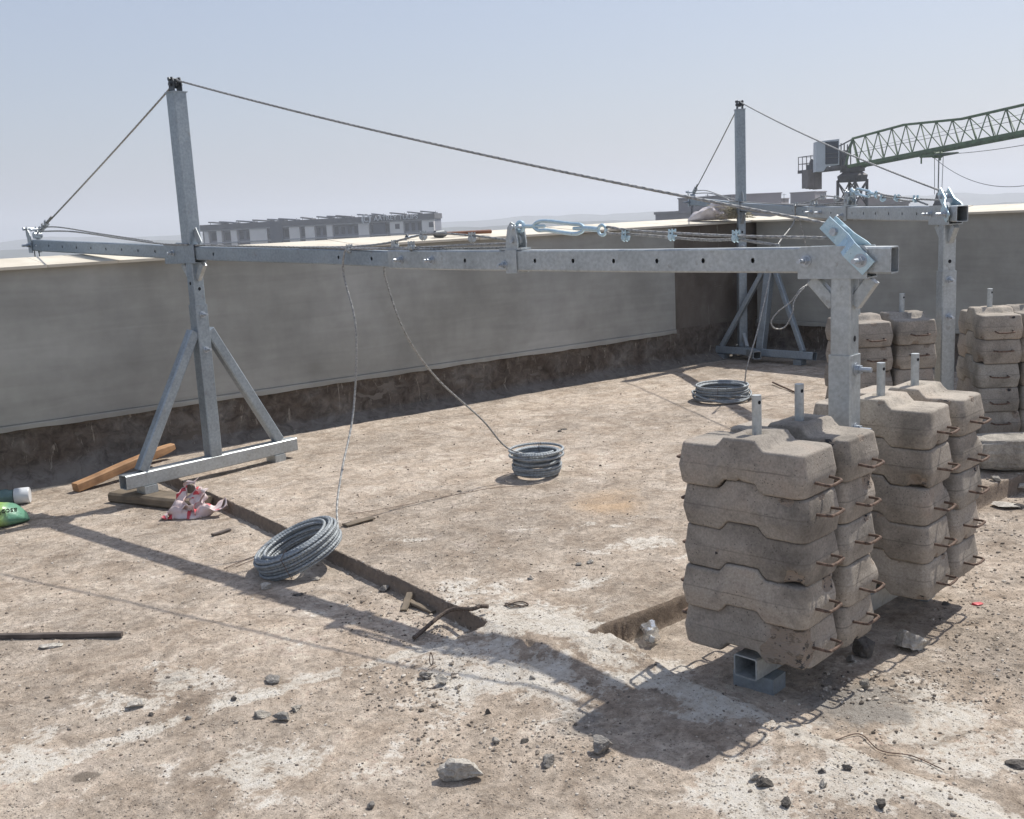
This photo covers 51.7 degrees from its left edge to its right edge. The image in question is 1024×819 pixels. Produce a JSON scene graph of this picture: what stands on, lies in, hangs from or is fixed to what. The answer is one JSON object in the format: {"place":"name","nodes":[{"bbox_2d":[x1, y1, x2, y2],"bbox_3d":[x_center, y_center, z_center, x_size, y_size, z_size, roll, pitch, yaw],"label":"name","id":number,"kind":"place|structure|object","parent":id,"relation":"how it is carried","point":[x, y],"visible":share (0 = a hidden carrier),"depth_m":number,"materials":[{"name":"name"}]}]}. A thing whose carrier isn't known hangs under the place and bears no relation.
{"place":"outdoors","nodes":[
{"label":"outdoors","id":0,"kind":"place"},
{"bbox_2d":[0,355,1023,818],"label":"rooftop floor","id":1,"kind":"structure","parent":0,"point":[620,607],"depth_m":4.17,"materials":[{"name":"concrete"}]},
{"bbox_2d":[0,502,29,526],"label":"plastic sack","id":2,"kind":"object","parent":1,"relation":"on","point":[12,513],"visible":1,"depth_m":6.39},
{"bbox_2d":[0,487,31,503],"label":"plastic jar","id":3,"kind":"object","parent":1,"relation":"on","point":[22,495],"visible":0.84,"depth_m":6.90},
{"bbox_2d":[39,642,62,648],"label":"stone","id":4,"kind":"object","parent":1,"relation":"on","point":[51,645],"visible":1,"depth_m":4.43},
{"bbox_2d":[0,631,122,638],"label":"wooden stick","id":5,"kind":"object","parent":1,"relation":"on","point":[96,634],"visible":1,"depth_m":4.53,"materials":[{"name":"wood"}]},
{"bbox_2d":[71,443,175,491],"bbox_3d":[-2.734,0.400,7.480,0.078,0.065,0.811,4,21,36],"label":"timber","id":6,"kind":"object","parent":1,"relation":"on","point":[99,477],"visible":0.85,"depth_m":7.37,"materials":[{"name":"wood"}]},
{"bbox_2d":[126,698,145,707],"bbox_3d":[-1.363,1.069,3.827,0.064,0.032,0.045,-4,10,-5],"label":"stone","id":7,"kind":"object","parent":1,"relation":"on","point":[139,702],"visible":1,"depth_m":3.83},
{"bbox_2d":[108,488,212,508],"bbox_3d":[-2.249,0.571,6.743,0.758,0.071,0.172,3,12,29],"label":"wooden plank","id":8,"kind":"object","parent":1,"relation":"on","point":[162,499],"visible":0.6,"depth_m":6.71,"materials":[{"name":"wood"}]},
{"bbox_2d":[161,478,227,519],"bbox_3d":[-1.926,0.532,6.394,0.410,0.231,0.170,-2,10,3],"label":"plastic bag","id":9,"kind":"object","parent":1,"relation":"on","point":[180,508],"visible":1,"depth_m":6.38,"materials":[{"name":"plastic"}]},
{"bbox_2d":[211,528,230,535],"bbox_3d":[-1.654,0.698,6.011,0.030,0.014,0.117,5,14,39],"label":"wooden offcut","id":10,"kind":"object","parent":1,"relation":"on","point":[221,532],"visible":1,"depth_m":6.00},
{"bbox_2d":[224,556,253,568],"bbox_3d":[-1.385,0.787,5.462,0.049,0.006,0.246,3,12,31],"label":"binding wire","id":11,"kind":"object","parent":1,"relation":"on","point":[241,561],"visible":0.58,"depth_m":5.45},
{"bbox_2d":[254,709,271,718],"bbox_3d":[-0.880,1.071,3.717,0.050,0.025,0.054,-12,14,-42],"label":"stone","id":12,"kind":"object","parent":1,"relation":"on","point":[261,714],"visible":1,"depth_m":3.71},
{"bbox_2d":[261,582,271,589],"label":"stone","id":13,"kind":"object","parent":1,"relation":"on","point":[265,585],"visible":1,"depth_m":5.04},
{"bbox_2d":[265,674,279,683],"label":"stone","id":14,"kind":"object","parent":1,"relation":"on","point":[270,678],"visible":1,"depth_m":3.97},
{"bbox_2d":[272,711,289,720],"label":"stone","id":15,"kind":"object","parent":1,"relation":"on","point":[282,715],"visible":1,"depth_m":3.66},
{"bbox_2d":[291,705,301,711],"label":"stone","id":16,"kind":"object","parent":1,"relation":"on","point":[295,708],"visible":1,"depth_m":3.74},
{"bbox_2d":[310,576,320,580],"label":"stone","id":17,"kind":"object","parent":1,"relation":"on","point":[315,578],"visible":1,"depth_m":5.13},
{"bbox_2d":[342,516,374,526],"bbox_3d":[-0.844,0.617,5.823,0.184,0.014,0.055,-12,13,-41],"label":"wooden offcut","id":18,"kind":"object","parent":1,"relation":"on","point":[357,521],"visible":1,"depth_m":5.81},
{"bbox_2d":[367,801,374,808],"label":"stone","id":19,"kind":"object","parent":1,"relation":"on","point":[371,804],"visible":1,"depth_m":3.08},
{"bbox_2d":[0,215,766,491],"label":"parapet wall","id":20,"kind":"structure","parent":1,"relation":"on","point":[90,344],"depth_m":8.63,"materials":[{"name":"paint"}]},
{"bbox_2d":[433,230,491,237],"bbox_3d":[-0.441,-1.592,9.500,0.620,0.068,0.068,-10,13,-36],"label":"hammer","id":21,"kind":"object","parent":20,"relation":"on","point":[473,231],"visible":0.62,"depth_m":9.49,"materials":[{"name":"wood"}]},
{"bbox_2d":[688,203,755,220],"bbox_3d":[2.256,-2.145,11.368,0.741,0.203,0.355,-3,10,0],"label":"torn sack","id":22,"kind":"object","parent":20,"relation":"on","point":[711,211],"visible":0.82,"depth_m":11.28,"materials":[{"name":"fabric"}]},
{"bbox_2d":[379,585,388,591],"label":"stone","id":23,"kind":"object","parent":1,"relation":"on","point":[383,588],"visible":1,"depth_m":4.92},
{"bbox_2d":[400,592,412,611],"bbox_3d":[-0.470,0.858,4.712,0.035,0.014,0.129,-2,26,7],"label":"wooden offcut","id":24,"kind":"object","parent":1,"relation":"on","point":[406,601],"visible":1,"depth_m":4.70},
{"bbox_2d":[403,599,435,613],"bbox_3d":[-0.409,0.869,4.679,0.035,0.014,0.199,-12,17,-42],"label":"wooden offcut","id":25,"kind":"object","parent":1,"relation":"on","point":[423,607],"visible":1,"depth_m":4.66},
{"bbox_2d":[419,671,432,678],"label":"stone","id":26,"kind":"object","parent":1,"relation":"on","point":[425,675],"visible":1,"depth_m":3.94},
{"bbox_2d":[348,486,520,514],"bbox_3d":[-0.424,0.524,6.249,1.145,0.007,0.107,-7,11,-22],"label":"binding wire","id":27,"kind":"object","parent":1,"relation":"on","point":[437,498],"visible":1,"depth_m":6.24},
{"bbox_2d":[436,673,448,684],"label":"stone","id":28,"kind":"object","parent":1,"relation":"on","point":[441,678],"visible":1,"depth_m":3.87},
{"bbox_2d":[412,604,488,639],"bbox_3d":[-0.266,0.863,4.408,0.328,0.114,0.152,-5,10,-12],"label":"bent rebar","id":29,"kind":"object","parent":1,"relation":"on","point":[437,618],"visible":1,"depth_m":4.38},
{"bbox_2d":[436,758,483,781],"bbox_3d":[-0.159,1.098,3.226,0.144,0.072,0.065,-3,10,0],"label":"stone","id":30,"kind":"object","parent":1,"relation":"on","point":[452,769],"visible":1,"depth_m":3.20,"materials":[{"name":"stone"}]},
{"bbox_2d":[383,267,564,477],"bbox_3d":[-0.240,-0.211,6.323,1.289,1.390,0.355,-10,13,-36],"label":"rope coil","id":31,"kind":"object","parent":1,"relation":"on","point":[527,461],"visible":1,"depth_m":6.57,"materials":[{"name":"metal"}]},
{"bbox_2d":[21,77,935,695],"bbox_3d":[-1.056,2.211,6.695,6.995,8.601,1.375,6,14,42],"label":"suspension rig","id":32,"kind":"object","parent":1,"relation":"on","point":[847,261],"visible":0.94,"depth_m":5.12,"materials":[{"name":"metal"}]},
{"bbox_2d":[253,247,357,580],"bbox_3d":[-0.968,-0.011,5.420,0.450,1.596,1.011,3,12,31],"label":"rope coil","id":33,"kind":"object","parent":32,"relation":"hanging from","point":[296,549],"visible":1,"depth_m":5.24,"materials":[{"name":"metal"}]},
{"bbox_2d":[682,604,842,669],"bbox_3d":[0.887,0.763,3.793,0.606,0.186,0.263,7,14,44],"label":"counterweight","id":34,"kind":"object","parent":32,"relation":"attached to","point":[727,625],"visible":0.68,"depth_m":3.66,"materials":[{"name":"concrete"}]},
{"bbox_2d":[681,562,842,629],"bbox_3d":[0.874,0.616,3.756,0.606,0.185,0.260,6,14,42],"label":"counterweight","id":35,"kind":"object","parent":34,"relation":"on","point":[795,606],"visible":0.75,"depth_m":3.63,"materials":[{"name":"concrete"}]},
{"bbox_2d":[682,522,844,585],"bbox_3d":[0.876,0.466,3.735,0.606,0.186,0.258,7,14,43],"label":"counterweight","id":36,"kind":"object","parent":35,"relation":"on","point":[807,564],"visible":0.67,"depth_m":3.61,"materials":[{"name":"concrete"}]},
{"bbox_2d":[681,480,844,543],"bbox_3d":[0.868,0.319,3.703,0.606,0.186,0.261,7,14,43],"label":"counterweight","id":37,"kind":"object","parent":36,"relation":"on","point":[811,519],"visible":0.72,"depth_m":3.57,"materials":[{"name":"concrete"}]},
{"bbox_2d":[676,426,842,499],"bbox_3d":[0.849,0.171,3.676,0.605,0.185,0.260,7,14,43],"label":"counterweight","id":38,"kind":"object","parent":37,"relation":"on","point":[778,462],"visible":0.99,"depth_m":3.56,"materials":[{"name":"concrete"}]},
{"bbox_2d":[833,594,879,647],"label":"counterweight","id":39,"kind":"object","parent":32,"relation":"attached to","point":[854,621],"visible":0.14,"depth_m":3.76,"materials":[{"name":"concrete"}]},
{"bbox_2d":[832,553,884,606],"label":"counterweight","id":40,"kind":"object","parent":39,"relation":"on","point":[856,581],"visible":0.2,"depth_m":3.73,"materials":[{"name":"concrete"}]},
{"bbox_2d":[834,512,881,565],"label":"counterweight","id":41,"kind":"object","parent":40,"relation":"on","point":[855,539],"visible":0.16,"depth_m":3.72,"materials":[{"name":"concrete"}]},
{"bbox_2d":[834,472,881,523],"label":"counterweight","id":42,"kind":"object","parent":41,"relation":"on","point":[856,497],"visible":0.19,"depth_m":3.70,"materials":[{"name":"concrete"}]},
{"bbox_2d":[730,413,884,481],"bbox_3d":[1.058,0.126,3.867,0.605,0.186,0.261,7,14,44],"label":"counterweight","id":43,"kind":"object","parent":42,"relation":"on","point":[855,452],"visible":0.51,"depth_m":3.72,"materials":[{"name":"concrete"}]},
{"bbox_2d":[870,547,957,599],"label":"counterweight","id":44,"kind":"object","parent":32,"relation":"attached to","point":[927,581],"visible":0.3,"depth_m":4.19,"materials":[{"name":"concrete"}]},
{"bbox_2d":[871,511,957,563],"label":"counterweight","id":45,"kind":"object","parent":44,"relation":"on","point":[915,544],"visible":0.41,"depth_m":4.16,"materials":[{"name":"concrete"}]},
{"bbox_2d":[871,473,956,525],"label":"counterweight","id":46,"kind":"object","parent":45,"relation":"on","point":[917,505],"visible":0.41,"depth_m":4.14,"materials":[{"name":"concrete"}]},
{"bbox_2d":[872,436,960,487],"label":"counterweight","id":47,"kind":"object","parent":46,"relation":"on","point":[929,468],"visible":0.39,"depth_m":4.12,"materials":[{"name":"concrete"}]},
{"bbox_2d":[813,390,959,449],"bbox_3d":[1.490,0.030,4.273,0.606,0.186,0.259,6,14,42],"label":"counterweight","id":48,"kind":"object","parent":47,"relation":"on","point":[900,419],"visible":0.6,"depth_m":4.13,"materials":[{"name":"concrete"}]},
{"bbox_2d":[946,534,984,579],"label":"counterweight","id":49,"kind":"object","parent":32,"relation":"attached to","point":[963,556],"visible":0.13,"depth_m":4.37,"materials":[{"name":"concrete"}]},
{"bbox_2d":[945,500,985,543],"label":"counterweight","id":50,"kind":"object","parent":49,"relation":"on","point":[962,523],"visible":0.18,"depth_m":4.34,"materials":[{"name":"concrete"}]},
{"bbox_2d":[942,464,989,508],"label":"counterweight","id":51,"kind":"object","parent":50,"relation":"on","point":[963,488],"visible":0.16,"depth_m":4.31,"materials":[{"name":"concrete"}]},
{"bbox_2d":[947,431,989,472],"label":"counterweight","id":52,"kind":"object","parent":51,"relation":"on","point":[966,450],"visible":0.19,"depth_m":4.29,"materials":[{"name":"concrete"}]},
{"bbox_2d":[860,380,991,436],"bbox_3d":[1.706,-0.017,4.475,0.606,0.186,0.261,7,14,43],"label":"counterweight","id":53,"kind":"object","parent":52,"relation":"on","point":[966,411],"visible":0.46,"depth_m":4.33,"materials":[{"name":"concrete"}]},
{"bbox_2d":[492,737,499,743],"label":"stone","id":54,"kind":"object","parent":1,"relation":"on","point":[495,739],"visible":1,"depth_m":3.42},
{"bbox_2d":[504,601,528,607],"bbox_3d":[0.017,0.824,4.460,0.104,0.009,0.070,-5,10,-14],"label":"binding wire","id":55,"kind":"object","parent":1,"relation":"on","point":[512,603],"visible":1,"depth_m":4.45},
{"bbox_2d":[521,738,528,742],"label":"stone","id":56,"kind":"object","parent":1,"relation":"on","point":[523,740],"visible":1,"depth_m":3.42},
{"bbox_2d":[542,754,554,768],"bbox_3d":[0.106,1.090,3.274,0.037,0.036,0.054,3,12,31],"label":"stone","id":57,"kind":"object","parent":1,"relation":"on","point":[548,760],"visible":1,"depth_m":3.27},
{"bbox_2d":[593,734,612,754],"bbox_3d":[0.287,1.060,3.329,0.067,0.053,0.062,-3,10,0],"label":"stone","id":58,"kind":"object","parent":1,"relation":"on","point":[602,744],"visible":1,"depth_m":3.31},
{"bbox_2d":[639,620,660,642],"bbox_3d":[0.559,0.902,4.263,0.076,0.073,0.142,-3,10,0],"label":"plastic bottle","id":59,"kind":"object","parent":1,"relation":"on","point":[649,629],"visible":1,"depth_m":4.23,"materials":[{"name":"white"}]},
{"bbox_2d":[691,205,795,403],"bbox_3d":[2.079,-0.928,9.088,1.291,1.591,0.590,-10,13,-36],"label":"rope coil","id":60,"kind":"object","parent":1,"relation":"on","point":[724,391],"visible":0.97,"depth_m":8.85,"materials":[{"name":"metal"}]},
{"bbox_2d":[750,772,759,780],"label":"stone","id":61,"kind":"object","parent":1,"relation":"on","point":[754,776],"visible":1,"depth_m":3.10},
{"bbox_2d":[756,776,773,786],"bbox_3d":[0.736,1.084,3.073,0.051,0.029,0.032,-2,10,3],"label":"stone","id":62,"kind":"object","parent":1,"relation":"on","point":[761,781],"visible":1,"depth_m":3.07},
{"bbox_2d":[715,273,816,365],"bbox_3d":[2.667,-1.044,11.122,0.286,1.064,1.304,-12,13,-40],"label":"support frame","id":63,"kind":"object","parent":1,"relation":"on","point":[801,356],"visible":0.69,"depth_m":11.08,"materials":[{"name":"metal"}]},
{"bbox_2d":[772,382,794,392],"bbox_3d":[2.423,-0.198,9.408,0.016,0.025,0.550,-4,10,-7],"label":"steel rod","id":64,"kind":"object","parent":1,"relation":"on","point":[783,387],"visible":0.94,"depth_m":9.40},
{"bbox_2d":[781,796,790,807],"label":"stone","id":65,"kind":"object","parent":1,"relation":"on","point":[786,802],"visible":1,"depth_m":2.97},
{"bbox_2d":[819,778,826,787],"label":"stone","id":66,"kind":"object","parent":1,"relation":"on","point":[823,783],"visible":1,"depth_m":3.04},
{"bbox_2d":[684,100,992,433],"bbox_3d":[2.659,1.271,10.555,1.300,8.713,7.295,-3,10,-3],"label":"suspension rig","id":67,"kind":"object","parent":1,"relation":"on","point":[945,219],"visible":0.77,"depth_m":7.34,"materials":[{"name":"metal"}]},
{"bbox_2d":[770,220,808,329],"bbox_3d":[2.647,-0.927,9.267,0.630,1.504,0.505,3,12,29],"label":"hanging rope","id":68,"kind":"object","parent":67,"relation":"hanging from","point":[799,292],"visible":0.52,"depth_m":9.22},
{"bbox_2d":[975,410,1020,433],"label":"counterweight","id":69,"kind":"object","parent":67,"relation":"attached to","point":[1004,421],"visible":0.3,"depth_m":6.61,"materials":[{"name":"concrete"}]},
{"bbox_2d":[956,377,1019,411],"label":"counterweight","id":70,"kind":"object","parent":69,"relation":"on","point":[1000,399],"visible":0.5,"depth_m":6.58,"materials":[{"name":"concrete"}]},
{"bbox_2d":[956,353,1019,387],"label":"counterweight","id":71,"kind":"object","parent":70,"relation":"on","point":[981,375],"visible":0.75,"depth_m":6.57,"materials":[{"name":"concrete"}]},
{"bbox_2d":[957,330,1021,363],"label":"counterweight","id":72,"kind":"object","parent":71,"relation":"on","point":[1003,351],"visible":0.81,"depth_m":6.53,"materials":[{"name":"concrete"}]},
{"bbox_2d":[958,305,1022,339],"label":"counterweight","id":73,"kind":"object","parent":72,"relation":"on","point":[997,322],"visible":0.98,"depth_m":6.52,"materials":[{"name":"concrete"}]},
{"bbox_2d":[1018,408,1023,431],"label":"counterweight","id":74,"kind":"object","parent":67,"relation":"attached to","point":[1021,413],"visible":0.13,"depth_m":6.63,"materials":[{"name":"concrete"}]},
{"bbox_2d":[1017,384,1023,408],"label":"counterweight","id":75,"kind":"object","parent":74,"relation":"on","point":[1021,395],"visible":0.16,"depth_m":6.62,"materials":[{"name":"concrete"}]},
{"bbox_2d":[1018,361,1023,385],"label":"counterweight","id":76,"kind":"object","parent":75,"relation":"on","point":[1021,371],"visible":0.15,"depth_m":6.60,"materials":[{"name":"concrete"}]},
{"bbox_2d":[1020,338,1023,361],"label":"counterweight","id":77,"kind":"object","parent":76,"relation":"on","point":[1022,348],"visible":0.06,"depth_m":6.56,"materials":[{"name":"concrete"}]},
{"bbox_2d":[1007,304,1023,337],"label":"counterweight","id":78,"kind":"object","parent":77,"relation":"on","point":[1018,308],"visible":0.27,"depth_m":6.66,"materials":[{"name":"concrete"}]},
{"bbox_2d":[841,764,852,770],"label":"stone","id":79,"kind":"object","parent":1,"relation":"on","point":[845,767],"visible":1,"depth_m":3.11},
{"bbox_2d":[846,655,854,661],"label":"stone","id":80,"kind":"object","parent":1,"relation":"on","point":[850,658],"visible":1,"depth_m":3.97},
{"bbox_2d":[852,636,874,657],"bbox_3d":[1.338,0.905,4.019,0.055,0.082,0.081,-9,12,-29],"label":"stone","id":81,"kind":"object","parent":1,"relation":"on","point":[864,646],"visible":0.91,"depth_m":4.00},
{"bbox_2d":[859,678,869,688],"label":"stone","id":82,"kind":"object","parent":1,"relation":"on","point":[864,683],"visible":1,"depth_m":3.75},
{"bbox_2d":[876,798,885,809],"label":"stone","id":83,"kind":"object","parent":1,"relation":"on","point":[881,803],"visible":1,"depth_m":2.91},
{"bbox_2d":[753,203,1023,371],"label":"parapet wall","id":84,"kind":"structure","parent":1,"relation":"on","point":[989,246],"depth_m":10.14,"materials":[{"name":"paint"}]},
{"bbox_2d":[836,733,943,769],"bbox_3d":[1.171,1.069,3.279,0.103,0.014,0.320,-10,13,-36],"label":"binding wire","id":85,"kind":"object","parent":1,"relation":"on","point":[889,752],"visible":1,"depth_m":3.29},
{"bbox_2d":[894,629,930,650],"bbox_3d":[1.535,0.887,4.058,0.130,0.082,0.090,3,12,28],"label":"stone","id":86,"kind":"object","parent":1,"relation":"on","point":[907,639],"visible":1,"depth_m":4.04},
{"bbox_2d":[990,476,1000,481],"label":"stone","id":87,"kind":"object","parent":1,"relation":"on","point":[996,478],"visible":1,"depth_m":6.00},
{"bbox_2d":[976,432,1023,470],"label":"stone block","id":88,"kind":"object","parent":1,"relation":"on","point":[1004,451],"depth_m":6.14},
{"bbox_2d":[991,501,1019,506],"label":"stone","id":89,"kind":"object","parent":1,"relation":"on","point":[1002,504],"visible":0.95,"depth_m":5.83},
{"bbox_2d":[1004,759,1023,768],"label":"stone","id":90,"kind":"object","parent":1,"relation":"on","point":[1015,763],"visible":1,"depth_m":3.19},
{"bbox_2d":[1014,503,1023,508],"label":"stone","id":91,"kind":"object","parent":1,"relation":"on","point":[1020,505],"visible":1,"depth_m":5.79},
{"bbox_2d":[0,377,1023,818],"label":"gravel","id":92,"kind":"structure","parent":0,"point":[842,701],"depth_m":3.77,"materials":[{"name":"gravel"}]},
{"bbox_2d":[0,193,1023,249],"bbox_3d":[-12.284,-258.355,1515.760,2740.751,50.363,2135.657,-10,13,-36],"label":"hills","id":93,"kind":"structure","parent":0,"point":[972,199],"depth_m":1852.48,"materials":[{"name":"grey"}]},
{"bbox_2d":[0,202,1023,258],"bbox_3d":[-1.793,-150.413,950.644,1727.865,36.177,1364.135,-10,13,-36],"label":"hills","id":94,"kind":"structure","parent":0,"point":[19,253],"depth_m":1071.61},
{"bbox_2d":[0,0,1023,241],"label":"sky","id":95,"kind":"structure","parent":0,"point":[644,93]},
{"bbox_2d":[654,192,832,219],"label":"apartment building","id":96,"kind":"structure","parent":0,"point":[684,212],"depth_m":141.53,"materials":[{"name":"concrete"}]},
{"bbox_2d":[781,191,826,203],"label":"apartment building","id":97,"kind":"structure","parent":0,"point":[799,197],"depth_m":164.47,"materials":[{"name":"concrete"}]},
{"bbox_2d":[934,145,1022,154],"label":"overhead cable","id":98,"kind":"object","parent":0,"point":[980,151],"visible":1,"depth_m":58.84,"materials":[{"name":"metal"}]},
{"bbox_2d":[934,158,1023,186],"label":"overhead cable","id":99,"kind":"object","parent":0,"point":[978,182],"visible":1,"depth_m":60.16,"materials":[{"name":"metal"}]},
{"label":"ground","id":100,"kind":"structure","parent":0,"visible":0},
{"bbox_2d":[200,211,441,246],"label":"apartment building","id":101,"kind":"structure","parent":100,"relation":"on","point":[255,231],"depth_m":256.33,"materials":[{"name":"concrete"}]},
{"bbox_2d":[212,233,216,240],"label":"window","id":102,"kind":"structure","parent":101,"relation":"in","point":[214,236],"depth_m":259.26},
{"bbox_2d":[225,232,230,239],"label":"window","id":103,"kind":"structure","parent":101,"relation":"in","point":[227,234],"depth_m":259.00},
{"bbox_2d":[285,229,288,236],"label":"window","id":104,"kind":"structure","parent":101,"relation":"in","point":[286,230],"depth_m":257.99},
{"bbox_2d":[815,195,909,205],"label":"apartment building","id":105,"kind":"structure","parent":100,"relation":"on","point":[872,201],"depth_m":154.46,"materials":[{"name":"concrete"}]},
{"bbox_2d":[798,103,1023,205],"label":"tower crane","id":106,"kind":"object","parent":100,"relation":"on","point":[825,157],"visible":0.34,"depth_m":74.57,"materials":[{"name":"metal"}]},
{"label":"counterweight","id":107,"kind":"object","parent":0,"visible":0},
{"bbox_2d":[824,363,892,388],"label":"counterweight","id":108,"kind":"object","parent":107,"relation":"on","point":[867,379],"visible":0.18,"depth_m":6.51,"materials":[{"name":"concrete"}]},
{"bbox_2d":[826,341,892,370],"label":"counterweight","id":109,"kind":"object","parent":108,"relation":"on","point":[871,357],"visible":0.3,"depth_m":6.48,"materials":[{"name":"concrete"}]},
{"bbox_2d":[825,312,892,347],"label":"counterweight","id":110,"kind":"object","parent":109,"relation":"on","point":[875,329],"visible":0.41,"depth_m":6.45,"materials":[{"name":"concrete"}]},
{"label":"counterweight","id":111,"kind":"object","parent":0,"visible":0},
{"bbox_2d":[890,367,934,385],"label":"counterweight","id":112,"kind":"object","parent":111,"relation":"on","point":[900,376],"visible":0.2,"depth_m":6.53,"materials":[{"name":"concrete"}]},
{"bbox_2d":[891,343,936,368],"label":"counterweight","id":113,"kind":"object","parent":112,"relation":"on","point":[901,354],"visible":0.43,"depth_m":6.50,"materials":[{"name":"concrete"}]},
{"bbox_2d":[880,310,936,344],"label":"counterweight","id":114,"kind":"object","parent":113,"relation":"on","point":[910,327],"visible":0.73,"depth_m":6.48,"materials":[{"name":"concrete"}]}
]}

